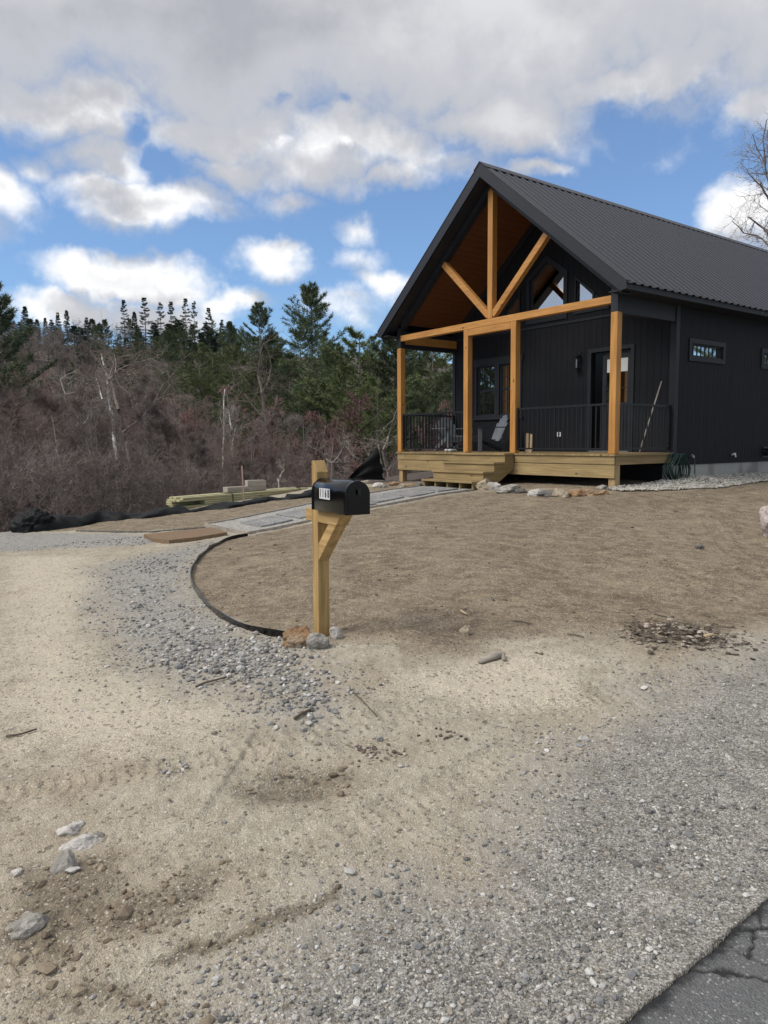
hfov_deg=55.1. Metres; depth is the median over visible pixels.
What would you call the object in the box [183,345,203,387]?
pine tree
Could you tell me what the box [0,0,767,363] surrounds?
sky
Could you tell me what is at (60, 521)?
fallen silt fence
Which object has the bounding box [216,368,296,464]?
pine tree
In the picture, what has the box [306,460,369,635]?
mailbox
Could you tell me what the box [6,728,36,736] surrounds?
stick
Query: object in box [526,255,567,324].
window
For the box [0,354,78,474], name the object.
bare tree
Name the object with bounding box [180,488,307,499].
lumber plank
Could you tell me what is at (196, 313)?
pine tree
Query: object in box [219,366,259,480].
birch tree
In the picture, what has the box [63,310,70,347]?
pine tree
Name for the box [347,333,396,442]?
pine tree
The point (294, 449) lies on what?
bare tree
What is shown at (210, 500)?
lumber plank
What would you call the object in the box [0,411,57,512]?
bare tree
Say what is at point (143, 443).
bare tree
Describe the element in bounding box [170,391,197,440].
bare tree
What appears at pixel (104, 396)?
bare tree
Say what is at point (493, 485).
rock
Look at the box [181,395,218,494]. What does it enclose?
bare tree
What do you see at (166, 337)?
pine tree
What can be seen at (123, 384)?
bare tree
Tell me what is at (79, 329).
pine tree
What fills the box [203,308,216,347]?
pine tree
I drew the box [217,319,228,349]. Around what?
pine tree
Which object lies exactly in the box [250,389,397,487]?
bare tree
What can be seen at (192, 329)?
pine tree
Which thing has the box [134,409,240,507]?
bare tree
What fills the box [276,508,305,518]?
stone slab
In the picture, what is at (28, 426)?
bare tree
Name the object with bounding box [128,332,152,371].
pine tree
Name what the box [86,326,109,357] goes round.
pine tree
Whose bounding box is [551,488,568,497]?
rock
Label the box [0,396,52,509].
bare tree
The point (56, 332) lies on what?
bare tree
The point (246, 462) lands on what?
bare tree
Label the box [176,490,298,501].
lumber plank
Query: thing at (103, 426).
bare tree
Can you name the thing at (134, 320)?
pine tree
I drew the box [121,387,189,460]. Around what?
bare tree
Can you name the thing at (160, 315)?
pine tree
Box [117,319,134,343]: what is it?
pine tree
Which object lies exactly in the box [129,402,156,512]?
bare tree
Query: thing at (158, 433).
bare tree
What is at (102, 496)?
bare shrub
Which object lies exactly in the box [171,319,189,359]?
pine tree
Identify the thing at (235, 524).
path
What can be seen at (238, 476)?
bare shrub
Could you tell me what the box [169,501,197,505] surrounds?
lumber plank
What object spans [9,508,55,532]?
fabric heap
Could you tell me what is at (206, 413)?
bare tree
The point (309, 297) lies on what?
pine tree
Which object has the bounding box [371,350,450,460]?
pine tree
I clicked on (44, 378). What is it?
bare tree
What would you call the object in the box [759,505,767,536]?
boulder
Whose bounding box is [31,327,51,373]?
bare tree
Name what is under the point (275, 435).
bare tree
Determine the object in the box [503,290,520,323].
window
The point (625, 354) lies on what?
door
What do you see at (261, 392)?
bare tree
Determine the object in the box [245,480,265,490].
weathered block
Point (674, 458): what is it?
garden hose
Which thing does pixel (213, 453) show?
bare tree
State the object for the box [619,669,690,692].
stone chips
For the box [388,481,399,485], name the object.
rock
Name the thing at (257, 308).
pine tree
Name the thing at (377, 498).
stone slab
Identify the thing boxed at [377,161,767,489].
house
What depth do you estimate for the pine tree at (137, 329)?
115.62 m
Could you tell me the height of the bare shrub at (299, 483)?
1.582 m
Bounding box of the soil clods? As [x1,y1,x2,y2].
[1,503,765,1023]
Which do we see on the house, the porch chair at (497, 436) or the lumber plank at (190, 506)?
the porch chair at (497, 436)
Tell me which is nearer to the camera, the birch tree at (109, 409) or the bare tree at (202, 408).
the birch tree at (109, 409)
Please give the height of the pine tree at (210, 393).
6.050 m
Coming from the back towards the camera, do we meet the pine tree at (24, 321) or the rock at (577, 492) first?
the pine tree at (24, 321)
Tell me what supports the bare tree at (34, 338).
on the ground
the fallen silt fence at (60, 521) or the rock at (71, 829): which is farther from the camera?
the fallen silt fence at (60, 521)
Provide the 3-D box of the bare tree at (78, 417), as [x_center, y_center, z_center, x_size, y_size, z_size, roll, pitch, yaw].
[-10.695,-0.669,27.756,4.173,10.807,3.090,2,6,23]
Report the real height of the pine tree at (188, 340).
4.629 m
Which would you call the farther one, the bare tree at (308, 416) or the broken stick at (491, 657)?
the bare tree at (308, 416)
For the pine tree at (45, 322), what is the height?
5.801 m
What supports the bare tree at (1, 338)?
on the ground
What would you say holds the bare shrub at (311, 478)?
on the ground
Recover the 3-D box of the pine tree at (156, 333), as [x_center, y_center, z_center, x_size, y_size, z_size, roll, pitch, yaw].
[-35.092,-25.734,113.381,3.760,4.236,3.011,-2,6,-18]
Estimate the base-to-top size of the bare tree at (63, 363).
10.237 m
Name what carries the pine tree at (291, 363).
on the ground
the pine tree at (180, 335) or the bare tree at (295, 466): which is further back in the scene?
the pine tree at (180, 335)
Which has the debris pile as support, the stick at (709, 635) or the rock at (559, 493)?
the stick at (709, 635)
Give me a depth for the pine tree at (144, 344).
102.03 m
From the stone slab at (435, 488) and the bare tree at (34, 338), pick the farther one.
the bare tree at (34, 338)
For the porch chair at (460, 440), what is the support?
on the house
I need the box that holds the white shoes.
[444,449,456,451]
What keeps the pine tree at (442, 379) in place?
on the ground
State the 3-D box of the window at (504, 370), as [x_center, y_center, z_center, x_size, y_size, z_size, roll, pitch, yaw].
[3.005,-2.924,17.502,0.103,1.346,0.796,-4,7,-37]
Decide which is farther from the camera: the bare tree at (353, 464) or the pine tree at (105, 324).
the pine tree at (105, 324)
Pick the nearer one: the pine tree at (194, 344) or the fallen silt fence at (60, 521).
the fallen silt fence at (60, 521)
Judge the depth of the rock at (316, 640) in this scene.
5.12 m
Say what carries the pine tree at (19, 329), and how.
on the ground
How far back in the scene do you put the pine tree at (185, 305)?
119.33 m
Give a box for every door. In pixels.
[344,480,369,515]
[601,349,630,450]
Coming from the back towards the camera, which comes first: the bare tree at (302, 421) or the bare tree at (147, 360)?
the bare tree at (147, 360)
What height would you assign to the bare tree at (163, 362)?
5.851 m
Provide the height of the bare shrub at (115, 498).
4.441 m
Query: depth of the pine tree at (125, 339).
104.19 m
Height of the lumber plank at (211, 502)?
0.040 m
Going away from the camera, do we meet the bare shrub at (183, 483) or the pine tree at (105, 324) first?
the bare shrub at (183, 483)
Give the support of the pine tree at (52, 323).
on the ground
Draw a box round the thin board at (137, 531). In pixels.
[76,527,205,532]
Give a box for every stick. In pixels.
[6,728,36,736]
[195,676,226,687]
[293,707,313,719]
[353,691,376,715]
[478,652,506,663]
[703,633,718,637]
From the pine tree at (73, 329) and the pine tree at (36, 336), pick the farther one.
the pine tree at (36, 336)
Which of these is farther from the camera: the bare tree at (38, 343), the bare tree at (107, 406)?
the bare tree at (38, 343)
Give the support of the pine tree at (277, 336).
on the ground
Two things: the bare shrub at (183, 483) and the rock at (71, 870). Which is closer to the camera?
the rock at (71, 870)
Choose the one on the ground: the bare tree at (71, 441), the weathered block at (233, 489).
the bare tree at (71, 441)
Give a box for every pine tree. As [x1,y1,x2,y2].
[0,281,68,471]
[0,335,20,384]
[10,322,31,361]
[14,328,42,358]
[19,306,33,348]
[26,319,39,348]
[28,327,44,345]
[34,319,41,336]
[42,318,48,347]
[43,320,63,350]
[43,332,63,359]
[45,327,65,358]
[54,312,64,344]
[58,361,89,454]
[62,325,86,364]
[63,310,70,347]
[70,327,85,360]
[77,328,98,361]
[84,318,94,352]
[86,318,98,341]
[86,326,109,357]
[91,319,124,373]
[104,340,126,366]
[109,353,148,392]
[114,334,123,350]
[115,300,133,352]
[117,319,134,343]
[119,338,132,362]
[128,312,138,351]
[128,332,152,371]
[129,326,145,353]
[129,374,146,411]
[134,297,153,351]
[138,343,152,366]
[139,322,161,356]
[144,336,167,381]
[146,329,195,415]
[149,331,159,355]
[155,302,165,339]
[159,323,182,359]
[160,342,234,444]
[161,372,172,393]
[167,301,175,330]
[169,326,195,381]
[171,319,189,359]
[178,324,199,364]
[180,298,191,339]
[180,342,206,375]
[182,339,192,368]
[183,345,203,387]
[185,353,228,430]
[189,301,197,342]
[191,368,221,418]
[193,331,211,365]
[196,340,272,452]
[197,322,218,360]
[199,320,219,351]
[200,331,246,407]
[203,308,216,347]
[207,329,219,354]
[212,333,225,356]
[213,322,251,373]
[215,300,295,439]
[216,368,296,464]
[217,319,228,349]
[229,326,251,361]
[233,333,301,427]
[237,335,266,394]
[242,351,321,451]
[249,348,299,437]
[252,331,296,429]
[260,377,345,477]
[261,281,365,441]
[273,325,439,471]
[277,341,382,451]
[282,327,318,385]
[288,331,361,425]
[305,338,441,475]
[306,405,392,483]
[329,376,427,475]
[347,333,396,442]
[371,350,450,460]
[371,390,436,476]
[382,350,433,428]
[415,369,451,471]
[419,353,451,423]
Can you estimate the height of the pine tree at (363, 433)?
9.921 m
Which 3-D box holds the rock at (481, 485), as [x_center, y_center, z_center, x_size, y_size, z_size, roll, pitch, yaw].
[1.950,-0.518,14.459,0.360,0.296,0.224,1,6,15]
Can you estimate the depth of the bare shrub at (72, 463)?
22.89 m
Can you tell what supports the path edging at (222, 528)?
on the ground
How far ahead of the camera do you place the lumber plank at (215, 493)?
16.72 m
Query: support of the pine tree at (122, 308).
on the ground
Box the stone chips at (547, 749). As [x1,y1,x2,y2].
[478,719,637,764]
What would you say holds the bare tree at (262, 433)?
on the ground
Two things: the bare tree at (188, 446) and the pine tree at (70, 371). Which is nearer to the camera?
the bare tree at (188, 446)
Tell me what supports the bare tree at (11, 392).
on the ground
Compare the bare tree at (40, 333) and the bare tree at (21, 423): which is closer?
the bare tree at (21, 423)
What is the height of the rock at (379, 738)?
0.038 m
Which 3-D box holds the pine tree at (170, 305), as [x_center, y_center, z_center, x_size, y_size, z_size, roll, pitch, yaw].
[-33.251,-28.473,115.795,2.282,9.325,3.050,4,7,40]
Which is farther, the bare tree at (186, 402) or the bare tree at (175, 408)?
the bare tree at (186, 402)
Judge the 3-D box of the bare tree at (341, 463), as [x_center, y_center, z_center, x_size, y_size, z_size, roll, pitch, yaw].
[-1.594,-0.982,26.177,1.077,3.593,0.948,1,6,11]
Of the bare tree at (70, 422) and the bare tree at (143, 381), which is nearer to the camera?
the bare tree at (70, 422)
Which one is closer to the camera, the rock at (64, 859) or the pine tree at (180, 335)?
the rock at (64, 859)
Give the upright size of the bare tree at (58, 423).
12.592 m
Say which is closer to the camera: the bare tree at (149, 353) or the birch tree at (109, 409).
the birch tree at (109, 409)
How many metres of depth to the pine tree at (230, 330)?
93.97 m
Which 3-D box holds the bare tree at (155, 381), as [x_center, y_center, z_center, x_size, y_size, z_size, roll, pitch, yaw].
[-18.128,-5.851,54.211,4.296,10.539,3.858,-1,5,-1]
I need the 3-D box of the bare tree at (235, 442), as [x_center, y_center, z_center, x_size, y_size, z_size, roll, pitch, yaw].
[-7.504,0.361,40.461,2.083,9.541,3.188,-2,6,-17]
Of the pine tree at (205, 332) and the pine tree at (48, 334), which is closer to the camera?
the pine tree at (48, 334)
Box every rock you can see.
[5,911,48,939]
[10,868,22,876]
[49,848,79,874]
[56,820,84,835]
[58,833,101,850]
[65,866,80,873]
[92,831,104,837]
[282,626,311,647]
[306,632,328,648]
[329,627,342,638]
[372,482,383,487]
[376,735,382,741]
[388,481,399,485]
[459,625,471,635]
[475,478,490,489]
[487,482,500,489]
[495,484,520,493]
[515,488,527,493]
[527,489,542,495]
[538,490,553,496]
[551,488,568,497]
[568,488,585,496]
[577,736,589,741]
[582,488,599,495]
[596,485,607,489]
[598,490,608,494]
[654,873,661,878]
[695,544,704,549]
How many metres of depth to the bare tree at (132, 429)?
30.71 m
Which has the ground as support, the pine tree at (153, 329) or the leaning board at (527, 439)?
the pine tree at (153, 329)
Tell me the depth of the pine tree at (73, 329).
99.44 m
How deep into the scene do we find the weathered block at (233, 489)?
17.04 m
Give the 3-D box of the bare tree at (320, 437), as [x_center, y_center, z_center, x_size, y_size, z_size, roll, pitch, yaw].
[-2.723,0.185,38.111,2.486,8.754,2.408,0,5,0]
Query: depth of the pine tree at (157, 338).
84.88 m
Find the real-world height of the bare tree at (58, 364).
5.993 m
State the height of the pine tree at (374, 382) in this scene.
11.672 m
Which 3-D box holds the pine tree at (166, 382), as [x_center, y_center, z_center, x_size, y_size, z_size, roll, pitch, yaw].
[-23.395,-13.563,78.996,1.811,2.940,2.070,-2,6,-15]
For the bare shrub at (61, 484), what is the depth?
20.61 m
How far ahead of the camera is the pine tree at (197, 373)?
62.74 m
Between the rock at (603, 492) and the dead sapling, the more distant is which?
the dead sapling
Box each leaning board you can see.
[525,433,530,452]
[528,434,532,452]
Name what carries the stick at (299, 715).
on the ground
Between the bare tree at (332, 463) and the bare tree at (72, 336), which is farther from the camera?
the bare tree at (72, 336)
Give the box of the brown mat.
[144,527,226,543]
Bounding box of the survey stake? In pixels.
[241,466,244,500]
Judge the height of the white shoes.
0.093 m
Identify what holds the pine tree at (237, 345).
on the ground
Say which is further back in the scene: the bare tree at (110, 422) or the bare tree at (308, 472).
the bare tree at (110, 422)
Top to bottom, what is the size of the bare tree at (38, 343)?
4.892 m
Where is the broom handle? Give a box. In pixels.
[639,381,661,452]
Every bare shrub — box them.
[0,430,79,531]
[0,435,69,526]
[0,437,130,526]
[0,438,60,531]
[0,443,69,531]
[0,456,42,531]
[6,438,97,528]
[41,447,137,515]
[58,439,156,514]
[70,444,178,512]
[94,440,173,512]
[122,462,188,512]
[139,466,197,508]
[157,457,201,505]
[173,459,232,495]
[208,475,234,493]
[221,472,249,488]
[249,468,285,488]
[269,475,293,487]
[288,474,311,487]
[301,466,335,487]
[326,460,337,478]
[333,464,352,479]
[383,457,398,476]
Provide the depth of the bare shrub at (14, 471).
23.65 m
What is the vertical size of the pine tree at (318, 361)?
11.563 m
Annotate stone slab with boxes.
[240,516,292,526]
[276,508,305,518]
[370,494,403,502]
[383,489,434,496]
[410,486,457,491]
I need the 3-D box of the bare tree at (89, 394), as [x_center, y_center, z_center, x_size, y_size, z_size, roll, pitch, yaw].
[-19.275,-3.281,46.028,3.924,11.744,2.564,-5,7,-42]
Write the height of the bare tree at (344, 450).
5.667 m
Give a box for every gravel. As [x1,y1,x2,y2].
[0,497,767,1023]
[151,631,358,729]
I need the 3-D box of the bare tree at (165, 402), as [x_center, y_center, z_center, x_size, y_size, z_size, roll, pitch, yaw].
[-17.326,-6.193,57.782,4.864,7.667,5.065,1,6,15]
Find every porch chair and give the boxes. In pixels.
[432,417,473,450]
[472,415,509,451]
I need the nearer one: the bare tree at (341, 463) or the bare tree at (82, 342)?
the bare tree at (341, 463)
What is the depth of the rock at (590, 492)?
12.48 m
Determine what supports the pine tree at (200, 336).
on the ground
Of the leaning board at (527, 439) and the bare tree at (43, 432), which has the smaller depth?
the leaning board at (527, 439)
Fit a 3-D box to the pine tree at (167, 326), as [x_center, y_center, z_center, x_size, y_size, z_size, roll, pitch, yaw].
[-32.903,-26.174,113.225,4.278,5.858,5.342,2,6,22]
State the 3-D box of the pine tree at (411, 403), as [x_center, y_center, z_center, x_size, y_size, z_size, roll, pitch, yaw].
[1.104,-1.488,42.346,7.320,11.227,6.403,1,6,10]
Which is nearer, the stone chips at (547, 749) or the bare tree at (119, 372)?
the stone chips at (547, 749)
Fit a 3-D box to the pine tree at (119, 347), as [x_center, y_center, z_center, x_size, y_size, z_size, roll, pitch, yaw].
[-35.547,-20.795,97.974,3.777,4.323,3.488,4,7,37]
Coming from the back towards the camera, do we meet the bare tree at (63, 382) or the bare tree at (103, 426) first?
the bare tree at (63, 382)
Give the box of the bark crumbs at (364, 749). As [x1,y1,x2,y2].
[349,738,406,764]
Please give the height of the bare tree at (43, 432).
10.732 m
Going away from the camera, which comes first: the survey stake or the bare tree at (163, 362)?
the survey stake
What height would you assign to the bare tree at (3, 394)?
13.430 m
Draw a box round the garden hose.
[662,453,694,479]
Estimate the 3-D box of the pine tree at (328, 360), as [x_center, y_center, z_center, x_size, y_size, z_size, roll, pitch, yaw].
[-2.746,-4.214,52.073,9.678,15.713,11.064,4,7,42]
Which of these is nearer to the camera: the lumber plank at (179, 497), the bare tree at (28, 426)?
the lumber plank at (179, 497)
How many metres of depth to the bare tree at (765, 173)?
28.90 m
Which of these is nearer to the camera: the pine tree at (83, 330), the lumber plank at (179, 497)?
the lumber plank at (179, 497)
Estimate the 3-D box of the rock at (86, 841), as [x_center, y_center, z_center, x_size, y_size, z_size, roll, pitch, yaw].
[-1.205,1.323,2.926,0.168,0.076,0.134,-5,6,-23]
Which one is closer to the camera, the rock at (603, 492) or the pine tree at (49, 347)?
the rock at (603, 492)
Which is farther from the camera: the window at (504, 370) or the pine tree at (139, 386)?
the pine tree at (139, 386)
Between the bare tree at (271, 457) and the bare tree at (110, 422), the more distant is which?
the bare tree at (110, 422)
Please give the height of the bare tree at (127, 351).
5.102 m
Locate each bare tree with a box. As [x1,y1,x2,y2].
[0,336,11,391]
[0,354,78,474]
[0,369,98,524]
[0,371,39,478]
[0,373,78,505]
[0,379,127,516]
[0,380,28,465]
[0,392,56,505]
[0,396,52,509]
[0,402,104,512]
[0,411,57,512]
[1,404,78,514]
[12,381,100,512]
[19,343,49,384]
[20,369,50,432]
[22,366,62,409]
[22,371,133,507]
[27,328,46,369]
[27,365,51,410]
[28,384,80,514]
[30,331,45,359]
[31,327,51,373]
[32,327,49,344]
[33,409,87,512]
[40,324,58,362]
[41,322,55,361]
[43,340,76,453]
[44,329,66,371]
[46,358,141,510]
[47,405,114,512]
[48,372,94,478]
[51,377,137,457]
[55,325,68,358]
[55,348,66,384]
[61,333,75,358]
[62,344,76,366]
[63,343,79,371]
[63,400,137,500]
[64,364,99,501]
[67,386,122,507]
[69,315,213,511]
[70,343,102,447]
[70,367,139,507]
[70,372,140,475]
[75,328,97,367]
[89,405,159,512]
[98,388,124,494]
[108,340,133,366]
[108,391,187,508]
[114,359,123,384]
[114,361,165,424]
[115,365,154,511]
[115,384,229,510]
[115,384,286,494]
[118,378,127,412]
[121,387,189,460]
[123,382,176,512]
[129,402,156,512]
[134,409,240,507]
[138,399,178,495]
[140,385,178,433]
[141,354,154,385]
[142,341,160,380]
[149,400,194,495]
[152,417,185,501]
[153,427,186,499]
[154,347,175,371]
[154,401,195,486]
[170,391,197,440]
[174,425,247,493]
[177,394,221,436]
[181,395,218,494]
[184,432,213,494]
[186,433,245,492]
[197,403,252,493]
[215,406,297,482]
[219,409,352,487]
[221,311,306,468]
[221,458,239,490]
[230,432,256,473]
[233,425,260,481]
[234,435,261,485]
[246,410,294,474]
[248,443,288,488]
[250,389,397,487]
[255,416,298,488]
[257,425,315,487]
[262,454,275,488]
[267,442,356,486]
[285,447,321,487]
[286,415,313,471]
[286,435,306,482]
[288,412,318,486]
[299,465,311,484]
[301,422,365,478]
[301,435,362,487]
[314,432,338,459]
[325,439,349,479]
[328,435,353,479]
[350,404,417,476]
[392,456,398,474]
[413,399,451,451]
[715,112,767,248]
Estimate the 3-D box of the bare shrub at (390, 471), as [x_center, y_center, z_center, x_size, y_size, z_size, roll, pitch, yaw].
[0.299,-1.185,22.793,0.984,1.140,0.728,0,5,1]
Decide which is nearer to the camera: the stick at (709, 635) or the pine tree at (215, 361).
the stick at (709, 635)
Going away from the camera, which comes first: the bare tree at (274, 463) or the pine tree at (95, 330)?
the bare tree at (274, 463)
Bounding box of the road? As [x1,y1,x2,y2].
[625,900,767,1023]
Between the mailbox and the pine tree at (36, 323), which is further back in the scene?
the pine tree at (36, 323)
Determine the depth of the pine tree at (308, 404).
45.01 m
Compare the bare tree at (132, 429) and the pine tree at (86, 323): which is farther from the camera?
the pine tree at (86, 323)
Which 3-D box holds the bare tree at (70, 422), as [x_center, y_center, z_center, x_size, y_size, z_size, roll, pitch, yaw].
[-14.108,0.134,31.928,6.564,12.377,5.409,-3,6,-22]
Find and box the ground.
[0,346,767,1023]
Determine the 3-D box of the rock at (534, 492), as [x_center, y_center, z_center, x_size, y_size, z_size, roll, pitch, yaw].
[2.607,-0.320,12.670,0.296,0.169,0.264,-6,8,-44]
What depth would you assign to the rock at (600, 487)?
13.14 m
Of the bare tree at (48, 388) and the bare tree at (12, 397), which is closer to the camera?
the bare tree at (12, 397)
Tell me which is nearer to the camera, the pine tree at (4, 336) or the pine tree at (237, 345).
the pine tree at (237, 345)
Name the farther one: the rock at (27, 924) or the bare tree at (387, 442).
the bare tree at (387, 442)
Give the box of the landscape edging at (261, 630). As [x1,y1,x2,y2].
[190,533,284,636]
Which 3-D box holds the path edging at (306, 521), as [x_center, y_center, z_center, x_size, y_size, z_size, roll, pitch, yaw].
[-0.186,-0.004,12.929,4.820,0.596,0.038,-4,7,-37]
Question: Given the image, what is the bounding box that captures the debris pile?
[562,614,766,665]
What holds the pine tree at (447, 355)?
on the ground
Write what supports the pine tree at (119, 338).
on the ground
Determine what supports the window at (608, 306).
in the house
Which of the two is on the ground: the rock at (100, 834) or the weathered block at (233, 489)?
the rock at (100, 834)
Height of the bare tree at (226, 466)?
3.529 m
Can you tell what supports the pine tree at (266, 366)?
on the ground
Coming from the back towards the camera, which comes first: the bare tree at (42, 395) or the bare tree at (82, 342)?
the bare tree at (82, 342)
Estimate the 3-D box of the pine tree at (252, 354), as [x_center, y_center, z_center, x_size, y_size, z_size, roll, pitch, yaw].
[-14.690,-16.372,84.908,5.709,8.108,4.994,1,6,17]
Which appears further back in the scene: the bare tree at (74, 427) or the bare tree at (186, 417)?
the bare tree at (186, 417)
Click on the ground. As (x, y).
(74, 746)
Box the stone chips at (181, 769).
[160,760,188,776]
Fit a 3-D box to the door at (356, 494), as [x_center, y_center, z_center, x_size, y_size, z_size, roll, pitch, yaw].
[-0.176,-0.094,4.846,0.186,0.226,0.062,-3,6,-30]
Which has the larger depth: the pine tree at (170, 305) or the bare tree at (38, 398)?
the pine tree at (170, 305)
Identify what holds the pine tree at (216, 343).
on the ground
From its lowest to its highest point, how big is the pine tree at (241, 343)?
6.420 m
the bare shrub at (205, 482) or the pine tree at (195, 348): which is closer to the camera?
the bare shrub at (205, 482)
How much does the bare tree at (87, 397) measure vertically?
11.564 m
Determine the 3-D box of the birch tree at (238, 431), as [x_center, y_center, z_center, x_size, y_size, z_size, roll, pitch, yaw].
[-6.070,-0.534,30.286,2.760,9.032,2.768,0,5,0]
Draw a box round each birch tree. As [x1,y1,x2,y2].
[55,318,158,512]
[213,393,266,479]
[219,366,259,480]
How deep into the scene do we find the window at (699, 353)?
14.70 m
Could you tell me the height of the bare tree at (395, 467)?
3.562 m
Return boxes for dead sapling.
[271,460,286,487]
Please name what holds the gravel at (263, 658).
on the ground
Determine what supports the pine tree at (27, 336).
on the ground
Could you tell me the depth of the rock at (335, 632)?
5.29 m
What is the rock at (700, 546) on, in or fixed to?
on the ground
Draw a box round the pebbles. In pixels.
[607,472,767,490]
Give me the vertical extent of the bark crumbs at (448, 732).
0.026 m
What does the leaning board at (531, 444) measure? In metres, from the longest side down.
0.380 x 0.090 x 0.040 m
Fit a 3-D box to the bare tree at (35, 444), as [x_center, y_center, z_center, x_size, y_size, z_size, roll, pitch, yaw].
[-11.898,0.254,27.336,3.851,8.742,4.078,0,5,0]
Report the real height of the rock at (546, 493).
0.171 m
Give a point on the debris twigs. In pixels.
(681, 625)
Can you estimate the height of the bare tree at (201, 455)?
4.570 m
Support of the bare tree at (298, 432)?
on the ground
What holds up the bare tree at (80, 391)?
on the ground
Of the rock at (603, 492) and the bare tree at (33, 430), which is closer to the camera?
the rock at (603, 492)
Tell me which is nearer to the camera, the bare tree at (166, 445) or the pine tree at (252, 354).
the bare tree at (166, 445)
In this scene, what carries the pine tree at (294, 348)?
on the ground
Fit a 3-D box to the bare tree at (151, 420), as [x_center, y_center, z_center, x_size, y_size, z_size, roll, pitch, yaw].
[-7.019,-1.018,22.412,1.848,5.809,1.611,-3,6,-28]
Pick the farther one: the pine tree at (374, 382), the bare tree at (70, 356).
the bare tree at (70, 356)
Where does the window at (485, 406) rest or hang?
in the house
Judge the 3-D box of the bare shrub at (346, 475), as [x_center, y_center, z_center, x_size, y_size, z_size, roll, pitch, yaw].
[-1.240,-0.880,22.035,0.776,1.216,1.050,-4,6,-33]
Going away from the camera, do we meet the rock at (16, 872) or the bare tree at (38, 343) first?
the rock at (16, 872)
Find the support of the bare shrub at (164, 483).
on the ground
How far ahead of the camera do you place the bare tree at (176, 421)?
37.51 m
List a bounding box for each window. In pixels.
[474,364,496,417]
[496,361,521,416]
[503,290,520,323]
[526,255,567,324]
[573,277,594,314]
[594,295,609,310]
[688,338,725,363]
[760,348,767,368]
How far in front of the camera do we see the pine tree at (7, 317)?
39.24 m
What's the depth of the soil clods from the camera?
2.52 m
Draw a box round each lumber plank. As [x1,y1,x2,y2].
[169,487,296,498]
[169,501,195,503]
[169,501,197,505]
[173,487,293,498]
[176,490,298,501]
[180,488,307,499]
[184,503,214,507]
[202,493,282,501]
[202,498,252,503]
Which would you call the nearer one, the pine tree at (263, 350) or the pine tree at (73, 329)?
the pine tree at (263, 350)
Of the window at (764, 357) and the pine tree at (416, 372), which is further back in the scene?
the pine tree at (416, 372)
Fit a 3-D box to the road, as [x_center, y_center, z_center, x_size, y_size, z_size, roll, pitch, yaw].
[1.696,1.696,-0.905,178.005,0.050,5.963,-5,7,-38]
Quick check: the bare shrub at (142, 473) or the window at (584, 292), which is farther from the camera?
the bare shrub at (142, 473)
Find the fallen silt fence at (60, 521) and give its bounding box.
[34,478,356,531]
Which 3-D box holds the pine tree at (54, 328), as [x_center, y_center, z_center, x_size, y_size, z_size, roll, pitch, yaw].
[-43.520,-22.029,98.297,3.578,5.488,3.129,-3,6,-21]
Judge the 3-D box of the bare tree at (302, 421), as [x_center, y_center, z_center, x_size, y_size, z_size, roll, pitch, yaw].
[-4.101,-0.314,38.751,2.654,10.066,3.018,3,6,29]
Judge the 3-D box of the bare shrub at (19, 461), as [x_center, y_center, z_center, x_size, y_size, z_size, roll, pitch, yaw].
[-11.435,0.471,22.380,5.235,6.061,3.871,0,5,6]
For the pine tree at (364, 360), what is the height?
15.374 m
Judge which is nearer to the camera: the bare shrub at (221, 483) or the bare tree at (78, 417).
the bare shrub at (221, 483)
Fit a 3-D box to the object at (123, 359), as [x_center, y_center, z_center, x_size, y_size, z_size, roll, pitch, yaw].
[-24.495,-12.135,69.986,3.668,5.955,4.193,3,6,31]
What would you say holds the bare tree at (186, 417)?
on the ground
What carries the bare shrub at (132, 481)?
on the ground
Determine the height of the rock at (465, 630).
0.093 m
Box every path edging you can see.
[204,523,249,533]
[207,485,419,523]
[249,489,473,533]
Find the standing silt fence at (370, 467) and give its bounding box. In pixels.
[347,444,384,480]
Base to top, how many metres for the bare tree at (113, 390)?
10.312 m
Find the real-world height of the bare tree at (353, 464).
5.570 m
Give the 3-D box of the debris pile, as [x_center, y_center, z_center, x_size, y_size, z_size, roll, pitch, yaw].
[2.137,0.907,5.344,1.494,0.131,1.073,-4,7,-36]
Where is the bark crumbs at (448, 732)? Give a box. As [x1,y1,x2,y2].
[416,725,467,740]
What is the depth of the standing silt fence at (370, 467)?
18.30 m
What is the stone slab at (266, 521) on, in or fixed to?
on the path
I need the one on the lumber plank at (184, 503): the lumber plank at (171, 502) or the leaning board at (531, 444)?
the lumber plank at (171, 502)
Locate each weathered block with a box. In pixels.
[223,486,248,492]
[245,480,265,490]
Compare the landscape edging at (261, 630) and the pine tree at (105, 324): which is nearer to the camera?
the landscape edging at (261, 630)
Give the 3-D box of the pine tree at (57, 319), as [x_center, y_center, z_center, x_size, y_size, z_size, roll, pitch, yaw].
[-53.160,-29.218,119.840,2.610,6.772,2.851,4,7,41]
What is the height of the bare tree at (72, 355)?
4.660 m
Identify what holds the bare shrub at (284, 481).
on the ground
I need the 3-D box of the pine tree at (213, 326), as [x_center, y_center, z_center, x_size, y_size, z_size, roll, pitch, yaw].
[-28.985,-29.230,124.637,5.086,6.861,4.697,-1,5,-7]
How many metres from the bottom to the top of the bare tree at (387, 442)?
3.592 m
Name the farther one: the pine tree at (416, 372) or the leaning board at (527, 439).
the pine tree at (416, 372)
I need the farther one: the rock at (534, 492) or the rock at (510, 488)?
the rock at (510, 488)
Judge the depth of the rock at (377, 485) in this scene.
16.69 m
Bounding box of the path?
[211,486,474,530]
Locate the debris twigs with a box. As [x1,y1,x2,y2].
[620,609,745,649]
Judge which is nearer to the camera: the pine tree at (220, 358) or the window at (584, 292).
the window at (584, 292)

